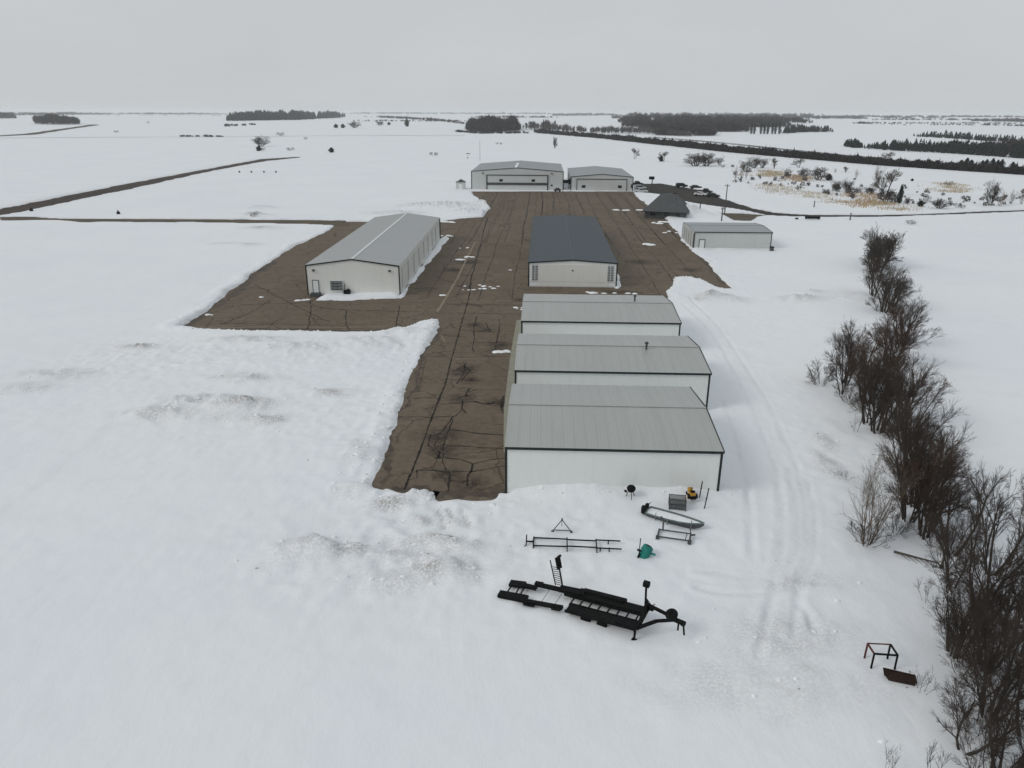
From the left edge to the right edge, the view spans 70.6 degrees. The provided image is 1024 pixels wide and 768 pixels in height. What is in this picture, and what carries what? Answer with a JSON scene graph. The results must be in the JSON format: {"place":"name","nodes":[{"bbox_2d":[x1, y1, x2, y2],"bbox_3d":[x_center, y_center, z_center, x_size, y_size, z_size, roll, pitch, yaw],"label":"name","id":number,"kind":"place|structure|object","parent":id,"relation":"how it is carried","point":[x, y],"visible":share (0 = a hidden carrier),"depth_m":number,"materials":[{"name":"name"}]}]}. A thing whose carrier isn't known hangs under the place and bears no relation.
{"place":"outdoors","nodes":[
{"label":"outdoors","id":0,"kind":"place"},
{"bbox_2d":[0,157,299,214],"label":"dirt road","id":1,"kind":"structure","parent":0,"point":[45,203],"depth_m":311.15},
{"bbox_2d":[0,111,1023,767],"bbox_3d":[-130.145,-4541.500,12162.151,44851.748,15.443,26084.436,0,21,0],"label":"snow ground","id":2,"kind":"structure","parent":0,"point":[146,621],"depth_m":62.90,"materials":[{"name":"snow"}]},
{"bbox_2d":[31,113,80,124],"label":"wood","id":3,"kind":"object","parent":2,"relation":"on","point":[47,118],"visible":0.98,"depth_m":1494.26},
{"bbox_2d":[16,111,114,114],"bbox_3d":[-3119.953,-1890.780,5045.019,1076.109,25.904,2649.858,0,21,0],"label":"wood","id":4,"kind":"object","parent":2,"relation":"on","point":[62,113],"visible":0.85,"depth_m":4596.57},
{"bbox_2d":[4,112,226,114],"bbox_3d":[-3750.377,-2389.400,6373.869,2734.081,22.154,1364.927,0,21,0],"label":"wood","id":5,"kind":"object","parent":2,"relation":"on","point":[182,113],"visible":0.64,"depth_m":6034.88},
{"bbox_2d":[0,217,348,225],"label":"service lane","id":6,"kind":"structure","parent":2,"relation":"on","point":[335,222],"depth_m":225.83,"materials":[{"name":"asphalt"}]},
{"bbox_2d":[226,110,344,120],"bbox_3d":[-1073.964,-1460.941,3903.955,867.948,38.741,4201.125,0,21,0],"label":"wood","id":7,"kind":"object","parent":2,"relation":"on","point":[272,115],"visible":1,"depth_m":2185.33,"materials":[{"name":"plant"}]},
{"bbox_2d":[304,213,440,296],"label":"metal hangar","id":8,"kind":"structure","parent":2,"relation":"on","point":[388,253],"depth_m":140.26,"materials":[{"name":"grey metal"}]},
{"bbox_2d":[364,115,463,123],"bbox_3d":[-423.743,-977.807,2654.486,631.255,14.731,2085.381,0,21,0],"label":"wood","id":9,"kind":"object","parent":2,"relation":"on","point":[427,118],"visible":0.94,"depth_m":2281.91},
{"bbox_2d":[345,112,556,113],"bbox_3d":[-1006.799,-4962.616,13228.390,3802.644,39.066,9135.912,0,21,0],"label":"wood","id":10,"kind":"object","parent":2,"relation":"on","point":[451,113],"visible":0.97,"depth_m":10215.83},
{"bbox_2d":[192,191,730,500],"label":"apron","id":11,"kind":"object","parent":2,"relation":"on","point":[489,373],"visible":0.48,"depth_m":127.49,"materials":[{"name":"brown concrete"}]},
{"bbox_2d":[202,242,475,342],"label":"painted lines","id":12,"kind":"object","parent":11,"relation":"on","point":[443,301],"visible":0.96,"depth_m":134.84,"materials":[{"name":"paint"}]},
{"bbox_2d":[223,217,509,491],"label":"pavement cracks","id":13,"kind":"object","parent":11,"relation":"on","point":[439,457],"visible":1,"depth_m":85.44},
{"bbox_2d":[205,209,677,352],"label":"snow lumps","id":14,"kind":"object","parent":11,"relation":"on","point":[508,351],"visible":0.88,"depth_m":140.18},
{"bbox_2d":[184,219,725,498],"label":"wet rim","id":15,"kind":"object","parent":11,"relation":"on","point":[462,492],"visible":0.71,"depth_m":84.51,"materials":[{"name":"concrete"}]},
{"bbox_2d":[420,192,712,302],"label":"pavement joints","id":16,"kind":"object","parent":11,"relation":"on","point":[621,209],"visible":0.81,"depth_m":211.83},
{"bbox_2d":[528,214,617,286],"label":"metal hangar","id":17,"kind":"structure","parent":11,"relation":"on","point":[570,250],"depth_m":146.44,"materials":[{"name":"grey metal"}]},
{"bbox_2d":[537,264,607,285],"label":"hangar door","id":18,"kind":"structure","parent":17,"relation":"in","point":[581,275],"depth_m":141.02,"materials":[{"name":"metal"}]},
{"bbox_2d":[455,129,528,133],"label":"scrub","id":19,"kind":"object","parent":2,"relation":"on","point":[488,132],"visible":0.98,"depth_m":1145.93,"materials":[{"name":"brown wood"}]},
{"bbox_2d":[465,114,520,130],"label":"wood","id":20,"kind":"object","parent":2,"relation":"on","point":[499,123],"visible":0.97,"depth_m":1243.81,"materials":[{"name":"plant"}]},
{"bbox_2d":[471,160,563,189],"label":"maintenance hangar","id":21,"kind":"structure","parent":2,"relation":"on","point":[519,175],"depth_m":315.79,"materials":[{"name":"grey metal"}]},
{"bbox_2d":[486,175,547,189],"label":"hangar door","id":22,"kind":"structure","parent":21,"relation":"in","point":[495,182],"depth_m":315.72,"materials":[{"name":"grey metal"}]},
{"bbox_2d":[497,580,562,610],"bbox_3d":[1.490,14.692,50.385,4.714,0.460,2.240,7,22,18],"label":"ramp section","id":23,"kind":"object","parent":2,"relation":"on","point":[517,597],"visible":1,"depth_m":50.14,"materials":[{"name":"black paint"}]},
{"bbox_2d":[522,118,606,132],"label":"wood","id":24,"kind":"object","parent":2,"relation":"on","point":[545,124],"visible":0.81,"depth_m":1251.39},
{"bbox_2d":[525,535,621,552],"bbox_3d":[4.509,12.477,56.480,7.973,1.033,1.620,1,21,3],"label":"trailer frame","id":25,"kind":"object","parent":2,"relation":"on","point":[595,540],"visible":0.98,"depth_m":56.50,"materials":[{"name":"black paint"}]},
{"bbox_2d":[567,166,633,190],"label":"maintenance hangar","id":26,"kind":"structure","parent":2,"relation":"on","point":[594,178],"depth_m":314.72,"materials":[{"name":"grey metal"}]},
{"bbox_2d":[576,179,626,190],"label":"hangar door","id":27,"kind":"structure","parent":26,"relation":"in","point":[582,184],"depth_m":314.41,"materials":[{"name":"grey metal"}]},
{"bbox_2d":[521,294,681,335],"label":"metal hangar","id":28,"kind":"structure","parent":2,"relation":"on","point":[600,314],"depth_m":103.42,"materials":[{"name":"grey metal"}]},
{"bbox_2d":[534,554,685,640],"bbox_3d":[6.188,14.237,48.203,10.932,3.588,2.826,11,23,27],"label":"equipment trailer","id":29,"kind":"object","parent":2,"relation":"on","point":[600,617],"visible":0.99,"depth_m":48.16,"materials":[{"name":"black paint"}]},
{"bbox_2d":[514,333,711,406],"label":"metal hangar","id":30,"kind":"structure","parent":2,"relation":"on","point":[620,360],"depth_m":84.14,"materials":[{"name":"grey metal"}]},
{"bbox_2d":[505,383,724,492],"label":"metal hangar","id":31,"kind":"structure","parent":2,"relation":"on","point":[646,436],"depth_m":64.64,"materials":[{"name":"metal"}]},
{"bbox_2d":[639,544,655,558],"bbox_3d":[10.336,12.871,55.468,1.262,1.240,0.998,0,21,1],"label":"plastic tub","id":32,"kind":"object","parent":2,"relation":"on","point":[646,551],"visible":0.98,"depth_m":55.11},
{"bbox_2d":[590,124,720,136],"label":"wood","id":33,"kind":"object","parent":2,"relation":"on","point":[611,128],"visible":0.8,"depth_m":1136.60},
{"bbox_2d":[641,193,689,218],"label":"terminal building","id":34,"kind":"structure","parent":2,"relation":"on","point":[662,205],"depth_m":233.51,"materials":[{"name":"grey metal"}]},
{"bbox_2d":[641,502,704,528],"bbox_3d":[13.339,11.058,59.953,5.258,1.271,1.510,12,24,29],"label":"rowing boat","id":35,"kind":"object","parent":2,"relation":"on","point":[675,518],"visible":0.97,"depth_m":59.95,"materials":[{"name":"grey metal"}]},
{"bbox_2d":[656,516,694,544],"bbox_3d":[13.116,11.697,57.758,3.053,1.382,1.560,5,21,14],"label":"boat lift frame","id":36,"kind":"object","parent":2,"relation":"on","point":[663,529],"visible":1,"depth_m":57.65,"materials":[{"name":"grey metal"}]},
{"bbox_2d":[668,494,686,510],"bbox_3d":[14.163,10.166,61.920,1.430,1.052,1.020,3,21,8],"label":"wire crate","id":37,"kind":"object","parent":2,"relation":"on","point":[674,502],"visible":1,"depth_m":61.54,"materials":[{"name":"grey metal"}]},
{"bbox_2d":[653,124,717,135],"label":"wood","id":38,"kind":"object","parent":2,"relation":"on","point":[701,131],"visible":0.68,"depth_m":1066.45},
{"bbox_2d":[637,119,750,131],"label":"wood","id":39,"kind":"object","parent":2,"relation":"on","point":[733,126],"visible":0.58,"depth_m":1235.08,"materials":[{"name":"plant"}]},
{"bbox_2d":[683,152,707,165],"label":"field shrub","id":40,"kind":"object","parent":2,"relation":"on","point":[696,160],"visible":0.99,"depth_m":458.98,"materials":[{"name":"grey plant"}]},
{"bbox_2d":[621,116,792,126],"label":"wood","id":41,"kind":"object","parent":2,"relation":"on","point":[636,121],"visible":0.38,"depth_m":1466.16,"materials":[{"name":"plant"}]},
{"bbox_2d":[618,112,813,122],"bbox_3d":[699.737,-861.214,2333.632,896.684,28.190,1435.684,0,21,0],"label":"wood","id":42,"kind":"object","parent":2,"relation":"on","point":[776,116],"visible":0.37,"depth_m":1737.47,"materials":[{"name":"plant"}]},
{"bbox_2d":[611,111,830,118],"bbox_3d":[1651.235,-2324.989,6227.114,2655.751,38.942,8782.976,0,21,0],"label":"wood","id":43,"kind":"object","parent":2,"relation":"on","point":[803,115],"visible":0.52,"depth_m":3470.96,"materials":[{"name":"plant"}]},
{"bbox_2d":[682,222,772,248],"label":"storage shed","id":44,"kind":"structure","parent":2,"relation":"on","point":[721,235],"depth_m":179.87,"materials":[{"name":"grey metal"}]},
{"bbox_2d":[721,213,764,220],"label":"thawed verge","id":45,"kind":"structure","parent":2,"relation":"on","point":[742,217],"depth_m":239.41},
{"bbox_2d":[534,127,1023,174],"bbox_3d":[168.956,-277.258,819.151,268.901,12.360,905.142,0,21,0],"label":"brush belt","id":46,"kind":"object","parent":2,"relation":"on","point":[1016,169],"visible":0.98,"depth_m":534.15,"materials":[{"name":"plant"}]},
{"bbox_2d":[780,123,833,132],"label":"spruce row","id":47,"kind":"object","parent":2,"relation":"on","point":[793,128],"visible":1,"depth_m":1209.11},
{"bbox_2d":[753,183,867,204],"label":"dry grass","id":48,"kind":"structure","parent":2,"relation":"on","point":[790,191],"depth_m":308.76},
{"bbox_2d":[805,357,835,385],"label":"bare shrub","id":49,"kind":"object","parent":2,"relation":"on","point":[812,376],"visible":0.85,"depth_m":90.34,"materials":[{"name":"brown plant"}]},
{"bbox_2d":[643,183,1023,216],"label":"road","id":50,"kind":"structure","parent":2,"relation":"on","point":[660,188],"depth_m":276.66,"materials":[{"name":"asphalt"}]},
{"bbox_2d":[824,333,869,393],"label":"bare tree","id":51,"kind":"object","parent":2,"relation":"on","point":[842,364],"visible":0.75,"depth_m":86.83,"materials":[{"name":"brown plant"}]},
{"bbox_2d":[833,381,862,402],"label":"bare shrub","id":52,"kind":"object","parent":2,"relation":"on","point":[850,391],"visible":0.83,"depth_m":84.55,"materials":[{"name":"brown plant"}]},
{"bbox_2d":[844,138,862,147],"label":"conifer clump","id":53,"kind":"object","parent":2,"relation":"on","point":[855,143],"visible":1,"depth_m":717.36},
{"bbox_2d":[821,314,891,384],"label":"bare shrub","id":54,"kind":"object","parent":2,"relation":"on","point":[848,338],"visible":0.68,"depth_m":88.96,"materials":[{"name":"brown plant"}]},
{"bbox_2d":[846,516,898,549],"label":"bare shrub","id":55,"kind":"object","parent":2,"relation":"on","point":[863,532],"visible":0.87,"depth_m":56.87,"materials":[{"name":"brown plant"}]},
{"bbox_2d":[836,327,910,403],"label":"bare shrub","id":56,"kind":"object","parent":2,"relation":"on","point":[877,347],"visible":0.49,"depth_m":83.32,"materials":[{"name":"brown plant"}]},
{"bbox_2d":[859,236,891,270],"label":"bare shrub","id":57,"kind":"object","parent":2,"relation":"on","point":[881,251],"visible":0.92,"depth_m":152.33,"materials":[{"name":"brown plant"}]},
{"bbox_2d":[731,164,1023,205],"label":"field scrub","id":58,"kind":"object","parent":2,"relation":"on","point":[849,191],"visible":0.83,"depth_m":309.65,"materials":[{"name":"plant"}]},
{"bbox_2d":[849,355,905,425],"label":"bare shrub","id":59,"kind":"object","parent":2,"relation":"on","point":[865,391],"visible":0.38,"depth_m":77.92,"materials":[{"name":"brown plant"}]},
{"bbox_2d":[860,253,897,296],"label":"bare shrub","id":60,"kind":"object","parent":2,"relation":"on","point":[868,260],"visible":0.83,"depth_m":130.10,"materials":[{"name":"brown plant"}]},
{"bbox_2d":[836,440,925,544],"bbox_3d":[28.018,8.688,55.249,7.780,9.290,4.970,-15,26,-35],"label":"bare shrub","id":61,"kind":"object","parent":2,"relation":"on","point":[867,501],"visible":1,"depth_m":55.65,"materials":[{"name":"beige plant"}]},
{"bbox_2d":[863,643,898,669],"bbox_3d":[22.492,16.658,44.083,1.474,1.276,1.136,0,21,0],"label":"table frame","id":62,"kind":"object","parent":2,"relation":"on","point":[888,654],"visible":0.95,"depth_m":43.79,"materials":[{"name":"black paint"}]},
{"bbox_2d":[860,222,906,268],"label":"bare shrub","id":63,"kind":"object","parent":2,"relation":"on","point":[891,247],"visible":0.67,"depth_m":155.91,"materials":[{"name":"brown plant"}]},
{"bbox_2d":[869,168,903,194],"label":"tree","id":64,"kind":"object","parent":2,"relation":"on","point":[878,178],"visible":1,"depth_m":295.63,"materials":[{"name":"grey plant"}]},
{"bbox_2d":[862,262,913,312],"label":"bare shrub","id":65,"kind":"object","parent":2,"relation":"on","point":[890,284],"visible":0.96,"depth_m":121.10,"materials":[{"name":"brown plant"}]},
{"bbox_2d":[846,337,944,433],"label":"bare tree","id":66,"kind":"object","parent":2,"relation":"on","point":[875,373],"visible":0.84,"depth_m":74.93,"materials":[{"name":"brown plant"}]},
{"bbox_2d":[870,270,921,304],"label":"bare shrub","id":67,"kind":"object","parent":2,"relation":"on","point":[906,284],"visible":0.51,"depth_m":124.49,"materials":[{"name":"brown plant"}]},
{"bbox_2d":[881,505,915,538],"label":"bare shrub","id":68,"kind":"object","parent":2,"relation":"on","point":[902,525],"visible":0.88,"depth_m":57.95,"materials":[{"name":"brown plant"}]},
{"bbox_2d":[883,667,916,685],"bbox_3d":[22.985,17.453,42.912,1.760,0.505,0.670,7,22,18],"label":"rusty trough","id":69,"kind":"object","parent":2,"relation":"on","point":[898,676],"visible":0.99,"depth_m":42.80,"materials":[{"name":"metal"}]},
{"bbox_2d":[860,305,944,366],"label":"bare shrub","id":70,"kind":"object","parent":2,"relation":"on","point":[901,338],"visible":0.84,"depth_m":93.97,"materials":[{"name":"brown plant"}]},
{"bbox_2d":[875,290,930,343],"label":"bare shrub","id":71,"kind":"object","parent":2,"relation":"on","point":[911,312],"visible":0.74,"depth_m":102.80,"materials":[{"name":"brown plant"}]},
{"bbox_2d":[875,367,951,450],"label":"bare tree","id":72,"kind":"object","parent":2,"relation":"on","point":[920,399],"visible":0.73,"depth_m":71.04,"materials":[{"name":"brown plant"}]},
{"bbox_2d":[877,346,954,418],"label":"bare shrub","id":73,"kind":"object","parent":2,"relation":"on","point":[925,377],"visible":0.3,"depth_m":77.47,"materials":[{"name":"brown plant"}]},
{"bbox_2d":[873,397,968,483],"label":"bare shrub","id":74,"kind":"object","parent":2,"relation":"on","point":[889,423],"visible":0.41,"depth_m":65.22,"materials":[{"name":"brown plant"}]},
{"bbox_2d":[878,428,968,522],"bbox_3d":[32.786,7.727,58.718,5.530,8.660,6.788,4,21,10],"label":"bare shrub","id":75,"kind":"object","parent":2,"relation":"on","point":[914,512],"visible":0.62,"depth_m":58.61,"materials":[{"name":"brown plant"}]},
{"bbox_2d":[879,411,970,507],"bbox_3d":[34.684,6.812,61.018,6.871,9.000,6.521,1,21,3],"label":"bare shrub","id":76,"kind":"object","parent":2,"relation":"on","point":[929,435],"visible":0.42,"depth_m":61.05,"materials":[{"name":"brown plant"}]},
{"bbox_2d":[829,114,1023,116],"bbox_3d":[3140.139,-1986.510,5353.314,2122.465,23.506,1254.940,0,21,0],"label":"wood","id":77,"kind":"object","parent":2,"relation":"on","point":[953,115],"visible":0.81,"depth_m":4969.75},
{"bbox_2d":[876,439,980,532],"bbox_3d":[33.344,8.075,57.411,6.102,8.870,7.044,-9,23,-24],"label":"bare shrub","id":78,"kind":"object","parent":2,"relation":"on","point":[918,466],"visible":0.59,"depth_m":57.18,"materials":[{"name":"brown plant"}]},
{"bbox_2d":[881,434,981,539],"bbox_3d":[32.904,8.503,57.162,6.650,8.354,8.008,14,25,33],"label":"bare tree","id":79,"kind":"object","parent":2,"relation":"on","point":[950,493],"visible":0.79,"depth_m":56.28,"materials":[{"name":"brown plant"}]},
{"bbox_2d":[897,398,976,479],"bbox_3d":[36.207,6.098,62.654,6.443,9.486,4.199,7,22,17],"label":"bare tree","id":80,"kind":"object","parent":2,"relation":"on","point":[922,428],"visible":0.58,"depth_m":62.14,"materials":[{"name":"brown plant"}]},
{"bbox_2d":[915,514,968,548],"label":"bare shrub","id":81,"kind":"object","parent":2,"relation":"on","point":[929,536],"visible":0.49,"depth_m":56.07,"materials":[{"name":"brown plant"}]},
{"bbox_2d":[864,138,1023,157],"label":"windbreak","id":82,"kind":"object","parent":2,"relation":"on","point":[963,147],"visible":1,"depth_m":620.00,"materials":[{"name":"plant"}]},
{"bbox_2d":[924,496,982,549],"bbox_3d":[33.864,10.893,55.906,4.264,4.695,4.314,3,21,7],"label":"bare shrub","id":83,"kind":"object","parent":2,"relation":"on","point":[971,519],"visible":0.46,"depth_m":55.52,"materials":[{"name":"brown plant"}]},
{"bbox_2d":[918,511,996,588],"bbox_3d":[30.870,12.100,50.481,5.192,5.856,4.312,9,22,22],"label":"bare shrub","id":84,"kind":"object","parent":2,"relation":"on","point":[948,558],"visible":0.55,"depth_m":50.72,"materials":[{"name":"brown plant"}]},
{"bbox_2d":[921,539,1006,658],"bbox_3d":[27.712,13.756,43.804,5.890,7.658,4.797,-2,21,-6],"label":"bare shrub","id":85,"kind":"object","parent":2,"relation":"on","point":[955,617],"visible":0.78,"depth_m":43.75,"materials":[{"name":"brown plant"}]},
{"bbox_2d":[917,456,1013,551],"bbox_3d":[33.980,9.512,55.177,6.590,7.837,4.294,-4,21,-11],"label":"bare tree","id":86,"kind":"object","parent":2,"relation":"on","point":[975,490],"visible":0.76,"depth_m":54.62,"materials":[{"name":"brown plant"}]},
{"bbox_2d":[939,627,993,678],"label":"bare shrub","id":87,"kind":"object","parent":2,"relation":"on","point":[949,655],"visible":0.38,"depth_m":43.30,"materials":[{"name":"brown plant"}]},
{"bbox_2d":[913,129,1023,141],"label":"windbreak","id":88,"kind":"object","parent":2,"relation":"on","point":[967,136],"visible":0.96,"depth_m":947.90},
{"bbox_2d":[938,676,1011,740],"bbox_3d":[25.146,17.676,39.464,3.908,2.925,3.954,1,21,3],"label":"bare shrub","id":89,"kind":"object","parent":2,"relation":"on","point":[944,700],"visible":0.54,"depth_m":39.67,"materials":[{"name":"brown plant"}]},
{"bbox_2d":[929,674,1023,755],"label":"bare tree","id":90,"kind":"object","parent":2,"relation":"on","point":[969,710],"visible":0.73,"depth_m":37.90,"materials":[{"name":"brown plant"}]},
{"bbox_2d":[932,476,1023,613],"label":"bare tree","id":91,"kind":"object","parent":2,"relation":"on","point":[992,543],"visible":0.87,"depth_m":47.78,"materials":[{"name":"brown plant"}]},
{"bbox_2d":[936,598,1023,719],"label":"bare shrub","id":92,"kind":"object","parent":2,"relation":"on","point":[988,650],"visible":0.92,"depth_m":39.24,"materials":[{"name":"brown plant"}]},
{"bbox_2d":[946,572,1023,671],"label":"bare shrub","id":93,"kind":"object","parent":2,"relation":"on","point":[1000,614],"visible":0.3,"depth_m":43.10,"materials":[{"name":"brown plant"}]},
{"bbox_2d":[950,706,1023,767],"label":"bare shrub","id":94,"kind":"object","parent":2,"relation":"on","point":[983,744],"visible":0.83,"depth_m":35.74,"materials":[{"name":"brown plant"}]},
{"bbox_2d":[954,639,1023,697],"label":"bare shrub","id":95,"kind":"object","parent":2,"relation":"on","point":[959,661],"visible":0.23,"depth_m":42.09,"materials":[{"name":"brown plant"}]},
{"bbox_2d":[983,180,1001,205],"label":"tree","id":96,"kind":"object","parent":2,"relation":"on","point":[998,188],"visible":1,"depth_m":265.17,"materials":[{"name":"grey plant"}]},
{"bbox_2d":[962,655,1023,767],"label":"bare shrub","id":97,"kind":"object","parent":2,"relation":"on","point":[1006,729],"visible":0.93,"depth_m":36.19,"materials":[{"name":"brown plant"}]},
{"bbox_2d":[967,469,1023,575],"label":"bare tree","id":98,"kind":"object","parent":2,"relation":"on","point":[1002,508],"visible":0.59,"depth_m":52.05,"materials":[{"name":"brown plant"}]},
{"bbox_2d":[970,550,1023,639],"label":"bare shrub","id":99,"kind":"object","parent":2,"relation":"on","point":[1001,594],"visible":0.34,"depth_m":45.28,"materials":[{"name":"brown plant"}]},
{"bbox_2d":[971,117,1023,121],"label":"wood","id":100,"kind":"object","parent":2,"relation":"on","point":[1006,119],"visible":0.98,"depth_m":2654.67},
{"bbox_2d":[984,138,1023,152],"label":"wood","id":101,"kind":"object","parent":2,"relation":"on","point":[1010,144],"visible":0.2,"depth_m":626.49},
{"bbox_2d":[994,506,1023,657],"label":"bare tree","id":102,"kind":"object","parent":2,"relation":"on","point":[1021,593],"visible":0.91,"depth_m":44.22,"materials":[{"name":"brown plant"}]},
{"bbox_2d":[1013,608,1023,736],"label":"bare shrub","id":103,"kind":"object","parent":2,"relation":"on","point":[1020,686],"visible":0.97,"depth_m":36.66,"materials":[{"name":"brown plant"}]},
{"bbox_2d":[0,0,1023,114],"label":"sky","id":104,"kind":"structure","parent":0,"point":[875,57],"materials":[{"name":"grey"}]},
{"bbox_2d":[504,320,520,452],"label":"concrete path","id":105,"kind":"structure","parent":0,"point":[511,378],"depth_m":94.15,"materials":[{"name":"concrete"}]},
{"bbox_2d":[738,169,791,176],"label":"dry grass","id":106,"kind":"structure","parent":0,"point":[767,173],"depth_m":400.91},
{"bbox_2d":[830,191,890,207],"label":"dry grass","id":107,"kind":"structure","parent":0,"point":[865,198],"depth_m":279.16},
{"bbox_2d":[846,199,943,211],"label":"dry grass","id":108,"kind":"structure","parent":0,"point":[893,203],"depth_m":262.97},
{"bbox_2d":[917,181,987,193],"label":"dry grass","id":109,"kind":"structure","parent":0,"point":[950,187],"depth_m":326.44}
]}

